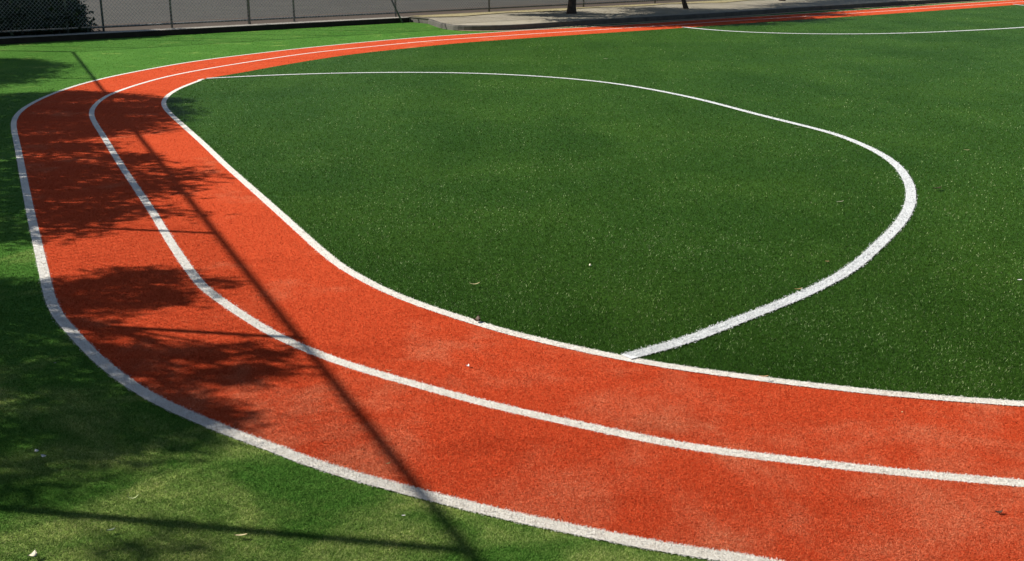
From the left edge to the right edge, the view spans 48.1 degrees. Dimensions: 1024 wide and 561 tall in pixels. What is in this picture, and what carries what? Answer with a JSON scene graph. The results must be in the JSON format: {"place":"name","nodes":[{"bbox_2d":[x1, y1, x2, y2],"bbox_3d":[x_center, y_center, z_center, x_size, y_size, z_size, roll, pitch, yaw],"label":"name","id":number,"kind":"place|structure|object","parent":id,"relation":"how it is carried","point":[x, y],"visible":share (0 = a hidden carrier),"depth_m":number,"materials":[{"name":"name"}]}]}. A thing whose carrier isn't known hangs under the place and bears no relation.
{"place":"outdoors","nodes":[
{"label":"outdoors","id":0,"kind":"place"},
{"bbox_2d":[80,0,614,24],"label":"asphalt ground","id":1,"kind":"structure","parent":0,"point":[142,5],"depth_m":31.66,"materials":[{"name":"grey asphalt"}]},
{"bbox_2d":[0,0,100,36],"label":"shrub","id":2,"kind":"object","parent":1,"relation":"on","point":[77,12],"visible":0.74,"depth_m":20.58,"materials":[{"name":"green plant"}]},
{"bbox_2d":[0,17,409,38],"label":"concrete edging","id":3,"kind":"object","parent":1,"relation":"on","point":[195,27],"visible":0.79,"depth_m":22.19,"materials":[{"name":"grey concrete"}]},
{"bbox_2d":[0,0,1000,560],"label":"turf","id":4,"kind":"structure","parent":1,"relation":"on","point":[108,446],"depth_m":3.74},
{"bbox_2d":[28,550,36,556],"bbox_3d":[-1.339,0.766,3.208,0.020,0.011,0.028,8,23,19],"label":"fallen leaf","id":5,"kind":"object","parent":4,"relation":"on","point":[33,553],"visible":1,"depth_m":3.21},
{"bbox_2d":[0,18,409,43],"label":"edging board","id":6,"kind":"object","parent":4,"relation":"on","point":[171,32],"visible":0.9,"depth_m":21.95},
{"bbox_2d":[0,0,669,32],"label":"chain link fence","id":7,"kind":"object","parent":4,"relation":"on","point":[249,19],"visible":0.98,"depth_m":22.93,"materials":[{"name":"metal"}]},
{"bbox_2d":[460,0,984,30],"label":"sandy edge","id":8,"kind":"object","parent":4,"relation":"on","point":[714,17],"visible":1,"depth_m":25.84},
{"bbox_2d":[410,0,976,30],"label":"kerb","id":9,"kind":"structure","parent":1,"relation":"on","point":[569,23],"depth_m":25.05,"materials":[{"name":"concrete"}]},
{"bbox_2d":[90,0,713,31],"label":"dirt strip","id":10,"kind":"object","parent":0,"point":[307,19],"depth_m":26.34,"materials":[{"name":"brown soil"}]},
{"bbox_2d":[16,0,1023,560],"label":"running track","id":11,"kind":"structure","parent":0,"point":[134,302],"depth_m":4.37,"materials":[{"name":"rubber"}]},
{"bbox_2d":[11,0,1003,560],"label":"lane marking","id":12,"kind":"object","parent":11,"relation":"on","point":[111,368],"visible":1,"depth_m":3.88,"materials":[{"name":"white paint"}]},
{"bbox_2d":[89,1,1023,486],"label":"lane marking","id":13,"kind":"object","parent":11,"relation":"on","point":[249,319],"visible":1,"depth_m":4.31,"materials":[{"name":"white paint"}]},
{"bbox_2d":[161,79,1023,406],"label":"lane marking","id":14,"kind":"object","parent":11,"relation":"on","point":[311,241],"visible":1,"depth_m":4.97,"materials":[{"name":"white paint"}]},
{"bbox_2d":[166,4,1023,400],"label":"infield turf","id":15,"kind":"structure","parent":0,"point":[520,200],"depth_m":8.24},
{"bbox_2d":[215,72,916,358],"bbox_3d":[0.428,-1.402,10.547,4.662,0.010,11.260,-7,18,-22],"label":"field marking","id":16,"kind":"object","parent":15,"relation":"on","point":[878,244],"visible":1,"depth_m":6.12,"materials":[{"name":"white paint"}]},
{"bbox_2d":[686,27,1023,33],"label":"field marking","id":17,"kind":"object","parent":15,"relation":"on","point":[866,33],"visible":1,"depth_m":21.78,"materials":[{"name":"white paint"}]},
{"bbox_2d":[408,0,914,24],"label":"pavement","id":18,"kind":"structure","parent":0,"point":[512,18],"depth_m":26.92,"materials":[{"name":"concrete"}]},
{"bbox_2d":[566,0,576,13],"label":"tree","id":19,"kind":"object","parent":18,"relation":"on","point":[571,8],"visible":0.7,"depth_m":26.19,"materials":[{"name":"brown plant"}]},
{"bbox_2d":[416,0,743,16],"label":"leaf litter","id":20,"kind":"object","parent":18,"relation":"on","point":[536,10],"visible":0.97,"depth_m":27.34,"materials":[{"name":"brown plant"}]},
{"bbox_2d":[681,0,688,8],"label":"tree","id":21,"kind":"object","parent":18,"relation":"on","point":[684,4],"visible":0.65,"depth_m":28.00,"materials":[{"name":"brown plant"}]}
]}

